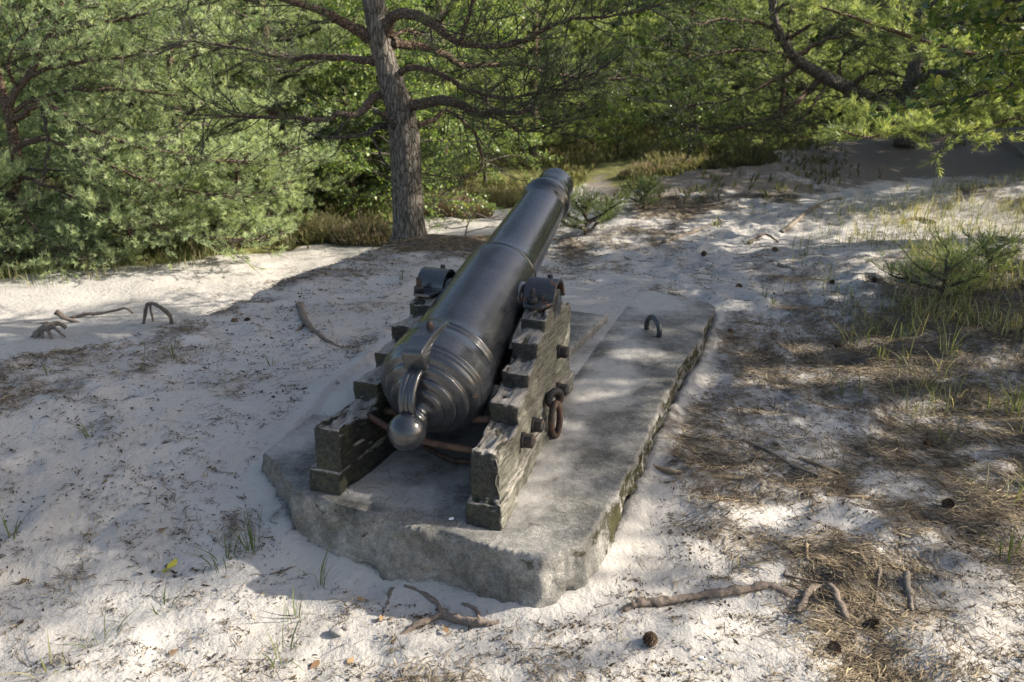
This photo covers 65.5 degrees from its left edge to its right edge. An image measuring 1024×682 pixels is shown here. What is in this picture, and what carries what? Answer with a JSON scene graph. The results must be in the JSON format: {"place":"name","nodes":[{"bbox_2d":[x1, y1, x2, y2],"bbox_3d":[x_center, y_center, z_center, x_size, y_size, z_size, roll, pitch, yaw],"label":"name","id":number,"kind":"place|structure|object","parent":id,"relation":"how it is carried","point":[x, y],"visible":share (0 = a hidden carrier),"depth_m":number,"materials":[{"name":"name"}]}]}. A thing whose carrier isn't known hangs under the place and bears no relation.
{"place":"outdoors","nodes":[
{"label":"outdoors","id":0,"kind":"place"},
{"bbox_2d":[0,72,1023,681],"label":"ground","id":1,"kind":"structure","parent":0,"point":[136,290],"depth_m":4.01,"materials":[{"name":"sand"}]},
{"bbox_2d":[0,510,32,539],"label":"grass tuft","id":2,"kind":"object","parent":1,"relation":"on","point":[5,525],"visible":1,"depth_m":3.54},
{"bbox_2d":[0,628,73,679],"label":"grass tuft","id":3,"kind":"object","parent":1,"relation":"on","point":[43,663],"visible":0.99,"depth_m":2.91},
{"bbox_2d":[0,144,79,273],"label":"pine tree","id":4,"kind":"object","parent":1,"relation":"on","point":[6,209],"visible":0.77,"depth_m":10.36,"materials":[{"name":"green plant"}]},
{"bbox_2d":[0,5,81,163],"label":"pine tree","id":5,"kind":"object","parent":1,"relation":"on","point":[37,144],"visible":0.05,"depth_m":20.64,"materials":[{"name":"green plant"}]},
{"bbox_2d":[22,262,67,287],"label":"grass tuft","id":6,"kind":"object","parent":1,"relation":"on","point":[45,277],"visible":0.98,"depth_m":9.86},
{"bbox_2d":[30,321,66,338],"bbox_3d":[-4.954,-0.037,8.140,0.727,0.284,0.225,-7,21,-18],"label":"exposed root","id":7,"kind":"object","parent":1,"relation":"on","point":[41,329],"visible":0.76,"depth_m":8.14,"materials":[{"name":"brown wood"}]},
{"bbox_2d":[26,309,79,323],"bbox_3d":[-5.134,-0.236,8.731,1.046,0.242,0.129,-1,20,-2],"label":"exposed root","id":8,"kind":"object","parent":1,"relation":"on","point":[57,312],"visible":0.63,"depth_m":8.69,"materials":[{"name":"brown plant"}]},
{"bbox_2d":[0,0,122,196],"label":"pine tree","id":9,"kind":"object","parent":1,"relation":"on","point":[62,73],"visible":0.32,"depth_m":12.66,"materials":[{"name":"green plant"}]},
{"bbox_2d":[66,421,94,438],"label":"grass tuft","id":10,"kind":"object","parent":1,"relation":"on","point":[83,427],"visible":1,"depth_m":4.05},
{"bbox_2d":[42,602,144,649],"bbox_3d":[-1.590,1.103,3.044,0.369,0.130,0.186,-19,27,-42],"label":"grass tuft","id":11,"kind":"object","parent":1,"relation":"on","point":[104,630],"visible":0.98,"depth_m":3.08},
{"bbox_2d":[68,307,133,318],"bbox_3d":[-4.590,-0.294,8.848,0.783,0.176,0.054,0,20,0],"label":"exposed root","id":12,"kind":"object","parent":1,"relation":"on","point":[83,314],"visible":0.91,"depth_m":8.83,"materials":[{"name":"brown plant"}]},
{"bbox_2d":[79,249,126,279],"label":"grass tuft","id":13,"kind":"object","parent":1,"relation":"on","point":[96,271],"visible":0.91,"depth_m":10.26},
{"bbox_2d":[0,0,231,144],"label":"pine tree","id":14,"kind":"object","parent":1,"relation":"on","point":[61,37],"visible":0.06,"depth_m":17.41,"materials":[{"name":"green plant"}]},
{"bbox_2d":[45,125,215,266],"bbox_3d":[-5.462,-1.981,11.159,2.063,2.098,2.137,14,24,34],"label":"pine tree","id":15,"kind":"object","parent":1,"relation":"on","point":[109,195],"visible":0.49,"depth_m":10.68,"materials":[{"name":"green plant"}]},
{"bbox_2d":[0,0,297,218],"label":"pine tree","id":16,"kind":"object","parent":1,"relation":"on","point":[236,75],"visible":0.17,"depth_m":12.99,"materials":[{"name":"green plant"}]},
{"bbox_2d":[142,302,173,324],"bbox_3d":[-3.858,-0.274,8.646,0.366,0.334,0.100,0,20,0],"label":"exposed root","id":17,"kind":"object","parent":1,"relation":"on","point":[161,308],"visible":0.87,"depth_m":8.60,"materials":[{"name":"brown plant"}]},
{"bbox_2d":[0,0,335,282],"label":"pine tree","id":18,"kind":"object","parent":1,"relation":"on","point":[9,111],"visible":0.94,"depth_m":10.18,"materials":[{"name":"green plant"}]},
{"bbox_2d":[150,585,188,614],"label":"grass tuft","id":19,"kind":"object","parent":1,"relation":"on","point":[156,613],"visible":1,"depth_m":3.24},
{"bbox_2d":[162,558,176,572],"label":"fallen leaf","id":20,"kind":"object","parent":1,"relation":"on","point":[173,563],"visible":1,"depth_m":3.43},
{"bbox_2d":[0,0,347,266],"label":"pine tree","id":21,"kind":"object","parent":1,"relation":"on","point":[171,62],"visible":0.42,"depth_m":11.31,"materials":[{"name":"green plant"}]},
{"bbox_2d":[182,530,253,572],"bbox_3d":[-1.241,0.898,3.382,0.365,0.162,0.249,0,20,0],"label":"grass tuft","id":22,"kind":"object","parent":1,"relation":"on","point":[225,553],"visible":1,"depth_m":3.44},
{"bbox_2d":[145,114,318,243],"bbox_3d":[-4.255,-2.281,11.830,2.270,2.229,2.192,8,22,22],"label":"pine tree","id":23,"kind":"object","parent":1,"relation":"on","point":[216,210],"visible":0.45,"depth_m":11.63,"materials":[{"name":"green plant"}]},
{"bbox_2d":[225,502,263,556],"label":"grass tuft","id":24,"kind":"object","parent":1,"relation":"on","point":[250,538],"visible":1,"depth_m":3.45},
{"bbox_2d":[188,0,340,148],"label":"pine tree","id":25,"kind":"object","parent":1,"relation":"on","point":[252,86],"visible":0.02,"depth_m":19.06,"materials":[{"name":"green plant"}]},
{"bbox_2d":[104,0,440,210],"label":"pine tree","id":26,"kind":"object","parent":1,"relation":"on","point":[302,44],"visible":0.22,"depth_m":13.67,"materials":[{"name":"green plant"}]},
{"bbox_2d":[251,603,319,675],"bbox_3d":[-0.859,1.118,2.932,0.306,0.152,0.347,0,20,0],"label":"grass tuft","id":27,"kind":"object","parent":1,"relation":"on","point":[282,646],"visible":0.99,"depth_m":2.96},
{"bbox_2d":[266,593,313,622],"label":"grass tuft","id":28,"kind":"object","parent":1,"relation":"on","point":[287,618],"visible":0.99,"depth_m":3.15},
{"bbox_2d":[295,541,330,587],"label":"grass tuft","id":29,"kind":"object","parent":1,"relation":"on","point":[321,570],"visible":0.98,"depth_m":3.31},
{"bbox_2d":[277,210,352,245],"bbox_3d":[-3.126,-1.808,12.629,1.389,0.566,1.073,0,20,0],"label":"heather shrub","id":30,"kind":"object","parent":1,"relation":"on","point":[316,232],"visible":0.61,"depth_m":12.37,"materials":[{"name":"green plant"}]},
{"bbox_2d":[294,302,337,346],"bbox_3d":[-1.419,-0.112,5.447,0.218,0.102,1.036,-10,22,-25],"label":"exposed root","id":31,"kind":"object","parent":1,"relation":"on","point":[306,322],"visible":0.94,"depth_m":5.37,"materials":[{"name":"brown plant"}]},
{"bbox_2d":[262,35,391,208],"bbox_3d":[-3.128,-3.816,14.356,2.745,3.355,2.852,-8,22,-21],"label":"tree","id":32,"kind":"object","parent":1,"relation":"on","point":[345,83],"visible":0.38,"depth_m":14.07,"materials":[{"name":"green plant"}]},
{"bbox_2d":[329,625,342,636],"bbox_3d":[-0.670,1.109,3.035,0.055,0.034,0.045,0,20,0],"label":"stone","id":33,"kind":"object","parent":1,"relation":"on","point":[335,631],"visible":1,"depth_m":3.02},
{"bbox_2d":[284,0,431,147],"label":"pine tree","id":34,"kind":"object","parent":1,"relation":"on","point":[324,1],"visible":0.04,"depth_m":22.02,"materials":[{"name":"green plant"}]},
{"bbox_2d":[255,0,462,187],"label":"pine tree","id":35,"kind":"object","parent":1,"relation":"on","point":[314,79],"visible":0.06,"depth_m":15.27,"materials":[{"name":"green plant"}]},
{"bbox_2d":[327,216,392,247],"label":"heather shrub","id":36,"kind":"object","parent":1,"relation":"on","point":[365,233],"visible":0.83,"depth_m":12.29,"materials":[{"name":"green plant"}]},
{"bbox_2d":[292,0,509,233],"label":"birch tree","id":37,"kind":"object","parent":1,"relation":"on","point":[355,50],"visible":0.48,"depth_m":12.88,"materials":[{"name":"green plant"}]},
{"bbox_2d":[338,19,478,193],"bbox_3d":[-2.033,-4.305,15.160,3.088,3.774,3.209,17,26,39],"label":"tree","id":38,"kind":"object","parent":1,"relation":"on","point":[454,162],"visible":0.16,"depth_m":14.99,"materials":[{"name":"green plant"}]},
{"bbox_2d":[121,0,711,242],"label":"pine tree","id":39,"kind":"object","parent":1,"relation":"on","point":[402,125],"visible":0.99,"depth_m":7.61,"materials":[{"name":"green plant"}]},
{"bbox_2d":[318,0,535,167],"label":"pine tree","id":40,"kind":"object","parent":1,"relation":"on","point":[508,21],"visible":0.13,"depth_m":18.05,"materials":[{"name":"green plant"}]},
{"bbox_2d":[386,585,499,643],"bbox_3d":[-0.279,1.059,3.125,0.467,0.084,0.330,0,20,0],"label":"exposed root","id":41,"kind":"object","parent":1,"relation":"on","point":[476,621],"visible":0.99,"depth_m":3.06,"materials":[{"name":"brown plant"}]},
{"bbox_2d":[398,0,491,145],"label":"birch tree","id":42,"kind":"object","parent":1,"relation":"on","point":[427,2],"visible":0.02,"depth_m":24.11,"materials":[{"name":"green plant"}]},
{"bbox_2d":[424,190,494,218],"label":"heather shrub","id":43,"kind":"object","parent":1,"relation":"on","point":[446,211],"visible":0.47,"depth_m":14.06,"materials":[{"name":"green plant"}]},
{"bbox_2d":[427,199,505,235],"bbox_3d":[-0.673,-1.917,12.382,1.338,0.658,0.406,-3,20,-7],"label":"dead branch","id":44,"kind":"object","parent":1,"relation":"on","point":[470,216],"visible":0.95,"depth_m":12.39,"materials":[{"name":"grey wood"}]},
{"bbox_2d":[261,285,714,607],"bbox_3d":[0.095,0.318,4.912,1.848,0.615,3.799,8,21,20],"label":"concrete base","id":45,"kind":"object","parent":1,"relation":"on","point":[521,560],"visible":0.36,"depth_m":3.55,"materials":[{"name":"grey concrete"}]},
{"bbox_2d":[309,168,573,530],"bbox_3d":[-0.076,-0.182,4.163,0.911,1.142,2.343,7,21,18],"label":"cannon","id":46,"kind":"object","parent":45,"relation":"on","point":[450,355],"visible":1,"depth_m":3.56,"materials":[{"name":"black paint"}]},
{"bbox_2d":[424,445,469,464],"bbox_3d":[-0.301,0.536,3.707,0.289,0.029,0.061,12,23,29],"label":"bent rod","id":47,"kind":"object","parent":45,"relation":"on","point":[445,457],"visible":0.91,"depth_m":3.68,"materials":[{"name":"metal"}]},
{"bbox_2d":[418,0,563,187],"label":"birch tree","id":48,"kind":"object","parent":1,"relation":"on","point":[508,143],"visible":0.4,"depth_m":16.57,"materials":[{"name":"green plant"}]},
{"bbox_2d":[461,185,520,208],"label":"heather shrub","id":49,"kind":"object","parent":1,"relation":"on","point":[504,197],"visible":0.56,"depth_m":15.53,"materials":[{"name":"green plant"}]},
{"bbox_2d":[0,116,1009,272],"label":"heath cover","id":50,"kind":"object","parent":1,"relation":"on","point":[590,154],"visible":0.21,"depth_m":17.09,"materials":[{"name":"plant"}]},
{"bbox_2d":[0,0,1023,136],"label":"wood","id":51,"kind":"object","parent":1,"relation":"on","point":[637,16],"visible":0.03,"depth_m":34.35,"materials":[{"name":"plant"}]},
{"bbox_2d":[0,183,1023,681],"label":"needle litter","id":52,"kind":"object","parent":1,"relation":"on","point":[888,611],"visible":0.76,"depth_m":3.94,"materials":[{"name":"plant"}]},
{"bbox_2d":[881,308,941,340],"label":"grass tuft","id":53,"kind":"object","parent":52,"relation":"on","point":[907,328],"visible":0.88,"depth_m":5.60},
{"bbox_2d":[502,182,527,196],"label":"heather shrub","id":54,"kind":"object","parent":1,"relation":"on","point":[518,191],"visible":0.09,"depth_m":16.07,"materials":[{"name":"green plant"}]},
{"bbox_2d":[443,0,597,144],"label":"pine tree","id":55,"kind":"object","parent":1,"relation":"on","point":[526,28],"visible":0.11,"depth_m":26.45,"materials":[{"name":"green plant"}]},
{"bbox_2d":[449,0,631,161],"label":"pine tree","id":56,"kind":"object","parent":1,"relation":"on","point":[536,25],"visible":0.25,"depth_m":21.71,"materials":[{"name":"green plant"}]},
{"bbox_2d":[528,0,632,145],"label":"pine tree","id":57,"kind":"object","parent":1,"relation":"on","point":[593,44],"visible":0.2,"depth_m":25.75,"materials":[{"name":"green plant"}]},
{"bbox_2d":[560,183,632,234],"bbox_3d":[0.774,-1.301,8.333,1.102,0.850,0.954,0,20,0],"label":"young pine","id":58,"kind":"object","parent":1,"relation":"on","point":[610,206],"visible":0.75,"depth_m":8.18,"materials":[{"name":"green plant"}]},
{"bbox_2d":[538,0,676,130],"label":"pine tree","id":59,"kind":"object","parent":1,"relation":"on","point":[629,30],"visible":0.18,"depth_m":28.78,"materials":[{"name":"green plant"}]},
{"bbox_2d":[588,81,648,152],"bbox_3d":[3.008,-5.946,21.632,1.559,2.228,1.597,-8,22,-21],"label":"oak tree","id":60,"kind":"object","parent":1,"relation":"on","point":[619,119],"visible":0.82,"depth_m":21.66,"materials":[{"name":"plant"}]},
{"bbox_2d":[616,159,669,178],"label":"heather shrub","id":61,"kind":"object","parent":1,"relation":"on","point":[625,173],"visible":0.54,"depth_m":17.82,"materials":[{"name":"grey plant"}]},
{"bbox_2d":[617,166,671,208],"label":"young pine","id":62,"kind":"object","parent":1,"relation":"on","point":[645,188],"visible":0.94,"depth_m":9.37,"materials":[{"name":"green plant"}]},
{"bbox_2d":[643,631,657,647],"bbox_3d":[0.497,1.074,2.870,0.057,0.058,0.052,32,-20,-34],"label":"pine cone","id":63,"kind":"object","parent":1,"relation":"on","point":[650,637],"visible":1,"depth_m":2.86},
{"bbox_2d":[617,0,731,125],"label":"birch tree","id":64,"kind":"object","parent":1,"relation":"on","point":[664,43],"visible":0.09,"depth_m":30.80,"materials":[{"name":"green plant"}]},
{"bbox_2d":[656,154,699,170],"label":"heather shrub","id":65,"kind":"object","parent":1,"relation":"on","point":[676,158],"visible":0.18,"depth_m":18.32,"materials":[{"name":"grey plant"}]},
{"bbox_2d":[642,47,728,157],"bbox_3d":[4.372,-5.922,20.134,2.130,2.971,2.078,1,20,2],"label":"oak tree","id":66,"kind":"object","parent":1,"relation":"on","point":[680,98],"visible":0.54,"depth_m":20.02,"materials":[{"name":"plant"}]},
{"bbox_2d":[661,219,721,242],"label":"fallen branch","id":67,"kind":"object","parent":1,"relation":"on","point":[679,235],"visible":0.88,"depth_m":8.34,"materials":[{"name":"grey wood"}]},
{"bbox_2d":[615,0,777,139],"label":"pine tree","id":68,"kind":"object","parent":1,"relation":"on","point":[644,29],"visible":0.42,"depth_m":25.14,"materials":[{"name":"green plant"}]},
{"bbox_2d":[652,464,742,479],"bbox_3d":[0.907,0.661,3.963,0.468,0.041,0.069,7,21,19],"label":"stick","id":69,"kind":"object","parent":1,"relation":"on","point":[671,471],"visible":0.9,"depth_m":3.97,"materials":[{"name":"brown wood"}]},
{"bbox_2d":[621,580,794,613],"bbox_3d":[0.753,0.997,3.083,0.701,0.082,0.080,-2,20,-7],"label":"exposed root","id":70,"kind":"object","parent":1,"relation":"on","point":[665,600],"visible":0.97,"depth_m":3.08,"materials":[{"name":"brown plant"}]},
{"bbox_2d":[673,0,799,127],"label":"pine tree","id":71,"kind":"object","parent":1,"relation":"on","point":[725,63],"visible":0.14,"depth_m":30.15,"materials":[{"name":"green plant"}]},
{"bbox_2d":[693,145,780,169],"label":"heather shrub","id":72,"kind":"object","parent":1,"relation":"on","point":[758,156],"visible":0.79,"depth_m":11.40,"materials":[{"name":"green plant"}]},
{"bbox_2d":[748,233,778,243],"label":"fallen branch","id":73,"kind":"object","parent":1,"relation":"on","point":[751,241],"visible":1,"depth_m":8.04,"materials":[{"name":"wood"}]},
{"bbox_2d":[742,438,818,475],"bbox_3d":[1.391,0.604,4.154,0.044,0.025,0.473,-12,23,-30],"label":"stick","id":74,"kind":"object","parent":1,"relation":"on","point":[786,461],"visible":1,"depth_m":4.15,"materials":[{"name":"brown wood"}]},
{"bbox_2d":[712,0,850,149],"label":"pine tree","id":75,"kind":"object","parent":1,"relation":"on","point":[778,47],"visible":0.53,"depth_m":20.27,"materials":[{"name":"green plant"}]},
{"bbox_2d":[606,0,977,171],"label":"pine tree","id":76,"kind":"object","parent":1,"relation":"on","point":[836,82],"visible":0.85,"depth_m":11.79,"materials":[{"name":"green plant"}]},
{"bbox_2d":[699,0,894,142],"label":"pine tree","id":77,"kind":"object","parent":1,"relation":"on","point":[852,65],"visible":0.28,"depth_m":23.20,"materials":[{"name":"green plant"}]},
{"bbox_2d":[780,197,841,232],"bbox_3d":[3.359,-1.446,9.041,0.170,0.141,1.901,15,25,36],"label":"fallen branch","id":78,"kind":"object","parent":1,"relation":"on","point":[794,222],"visible":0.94,"depth_m":8.95,"materials":[{"name":"grey wood"}]},
{"bbox_2d":[784,573,838,584],"bbox_3d":[1.200,0.958,3.198,0.208,0.028,0.018,8,22,21],"label":"stick","id":79,"kind":"object","parent":1,"relation":"on","point":[797,577],"visible":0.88,"depth_m":3.21,"materials":[{"name":"wood"}]},
{"bbox_2d":[798,456,840,474],"bbox_3d":[1.581,0.638,4.094,0.027,0.022,0.228,-18,26,-40],"label":"stick","id":80,"kind":"object","parent":1,"relation":"on","point":[812,462],"visible":0.94,"depth_m":4.11,"materials":[{"name":"brown wood"}]},
{"bbox_2d":[794,583,850,620],"bbox_3d":[1.171,0.992,3.059,0.202,0.097,0.219,0,20,0],"label":"exposed root","id":81,"kind":"object","parent":1,"relation":"on","point":[807,596],"visible":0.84,"depth_m":3.04,"materials":[{"name":"brown plant"}]},
{"bbox_2d":[827,641,841,654],"bbox_3d":[1.141,1.091,2.824,0.054,0.054,0.049,29,26,26],"label":"pine cone","id":82,"kind":"object","parent":1,"relation":"on","point":[835,647],"visible":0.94,"depth_m":2.81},
{"bbox_2d":[825,493,870,497],"bbox_3d":[1.605,0.736,3.797,0.230,0.036,0.015,-2,20,-6],"label":"stick","id":83,"kind":"object","parent":1,"relation":"on","point":[850,496],"visible":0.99,"depth_m":3.79,"materials":[{"name":"brown wood"}]},
{"bbox_2d":[846,216,882,238],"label":"grass tuft","id":84,"kind":"object","parent":1,"relation":"on","point":[855,228],"visible":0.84,"depth_m":8.02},
{"bbox_2d":[867,617,879,628],"bbox_3d":[1.336,1.046,2.948,0.043,0.047,0.046,-3,56,-7],"label":"pine cone","id":85,"kind":"object","parent":1,"relation":"on","point":[874,622],"visible":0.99,"depth_m":2.94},
{"bbox_2d":[859,305,891,334],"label":"grass tuft","id":86,"kind":"object","parent":1,"relation":"on","point":[874,323],"visible":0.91,"depth_m":5.74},
{"bbox_2d":[874,567,881,612],"bbox_3d":[1.432,0.973,3.125,0.017,0.019,0.299,10,22,26],"label":"stick","id":87,"kind":"object","parent":1,"relation":"on","point":[878,576],"visible":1,"depth_m":3.15,"materials":[{"name":"wood"}]},
{"bbox_2d":[792,0,1002,130],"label":"pine tree","id":88,"kind":"object","parent":1,"relation":"on","point":[895,20],"visible":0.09,"depth_m":26.82,"materials":[{"name":"green plant"}]},
{"bbox_2d":[876,205,921,228],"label":"grass tuft","id":89,"kind":"object","parent":1,"relation":"on","point":[898,218],"visible":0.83,"depth_m":8.53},
{"bbox_2d":[778,0,1023,177],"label":"pine tree","id":90,"kind":"object","parent":1,"relation":"on","point":[974,113],"visible":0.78,"depth_m":8.75,"materials":[{"name":"green plant"}]},
{"bbox_2d":[902,570,913,611],"bbox_3d":[1.551,0.976,3.114,0.036,0.043,0.224,7,21,18],"label":"stick","id":91,"kind":"object","parent":1,"relation":"on","point":[906,574],"visible":0.99,"depth_m":3.11,"materials":[{"name":"grey wood"}]},
{"bbox_2d":[819,0,1013,139],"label":"pine tree","id":92,"kind":"object","parent":1,"relation":"on","point":[894,52],"visible":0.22,"depth_m":21.59,"materials":[{"name":"green plant"}]},
{"bbox_2d":[908,194,939,221],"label":"grass tuft","id":93,"kind":"object","parent":1,"relation":"on","point":[915,214],"visible":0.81,"depth_m":8.72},
{"bbox_2d":[841,0,1010,144],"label":"pine tree","id":94,"kind":"object","parent":1,"relation":"on","point":[916,67],"visible":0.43,"depth_m":12.02,"materials":[{"name":"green plant"}]},
{"bbox_2d":[923,438,933,446],"bbox_3d":[2.265,0.556,4.332,0.057,0.057,0.052,-18,7,-4],"label":"pine cone","id":95,"kind":"object","parent":1,"relation":"on","point":[929,442],"visible":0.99,"depth_m":4.32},
{"bbox_2d":[867,220,1006,300],"bbox_3d":[3.282,-0.480,6.117,1.030,0.825,0.753,0,20,0],"label":"young pine","id":96,"kind":"object","parent":1,"relation":"on","point":[948,268],"visible":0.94,"depth_m":6.09,"materials":[{"name":"green plant"}]},
{"bbox_2d":[866,0,1023,123],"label":"oak tree","id":97,"kind":"object","parent":1,"relation":"on","point":[975,11],"visible":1,"depth_m":6.50,"materials":[{"name":"green plant"}]},
{"bbox_2d":[941,498,954,508],"bbox_3d":[2.054,0.768,3.749,0.057,0.057,0.052,-31,-15,38],"label":"pine cone","id":98,"kind":"object","parent":1,"relation":"on","point":[947,503],"visible":0.98,"depth_m":3.74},
{"bbox_2d":[938,415,981,446],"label":"grass tuft","id":99,"kind":"object","parent":1,"relation":"on","point":[952,427],"visible":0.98,"depth_m":4.34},
{"bbox_2d":[898,0,1023,128],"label":"pine tree","id":100,"kind":"object","parent":1,"relation":"on","point":[985,83],"visible":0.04,"depth_m":27.92,"materials":[{"name":"green plant"}]},
{"bbox_2d":[930,311,992,358],"bbox_3d":[2.915,-0.064,5.266,0.500,0.350,0.320,8,21,21],"label":"grass tuft","id":101,"kind":"object","parent":1,"relation":"on","point":[953,339],"visible":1,"depth_m":5.30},
{"bbox_2d":[927,222,1023,279],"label":"young pine","id":102,"kind":"object","parent":1,"relation":"on","point":[1011,241],"visible":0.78,"depth_m":6.26,"materials":[{"name":"green plant"}]},
{"bbox_2d":[951,186,1000,210],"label":"grass tuft","id":103,"kind":"object","parent":1,"relation":"on","point":[974,199],"visible":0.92,"depth_m":9.14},
{"bbox_2d":[973,367,1020,413],"bbox_3d":[2.798,0.307,4.723,0.398,0.212,0.330,-8,22,-22],"label":"grass tuft","id":104,"kind":"object","parent":1,"relation":"on","point":[988,404],"visible":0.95,"depth_m":4.67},
{"bbox_2d":[970,134,1023,154],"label":"fallen branch","id":105,"kind":"object","parent":1,"relation":"on","point":[1017,148],"visible":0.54,"depth_m":12.69,"materials":[{"name":"grey wood"}]},
{"bbox_2d":[978,522,1023,562],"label":"grass tuft","id":106,"kind":"object","parent":1,"relation":"on","point":[1010,546],"visible":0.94,"depth_m":3.31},
{"bbox_2d":[991,2,1023,56],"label":"pine tree","id":107,"kind":"object","parent":1,"relation":"on","point":[997,8],"visible":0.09,"depth_m":14.80,"materials":[{"name":"green plant"}]},
{"bbox_2d":[996,355,1023,415],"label":"grass tuft","id":108,"kind":"object","parent":1,"relation":"on","point":[1020,404],"visible":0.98,"depth_m":4.64,"materials":[{"name":"plant"}]},
{"bbox_2d":[0,165,1023,519],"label":"bank grass","id":109,"kind":"structure","parent":0,"point":[928,229],"depth_m":7.07,"materials":[{"name":"plant"}]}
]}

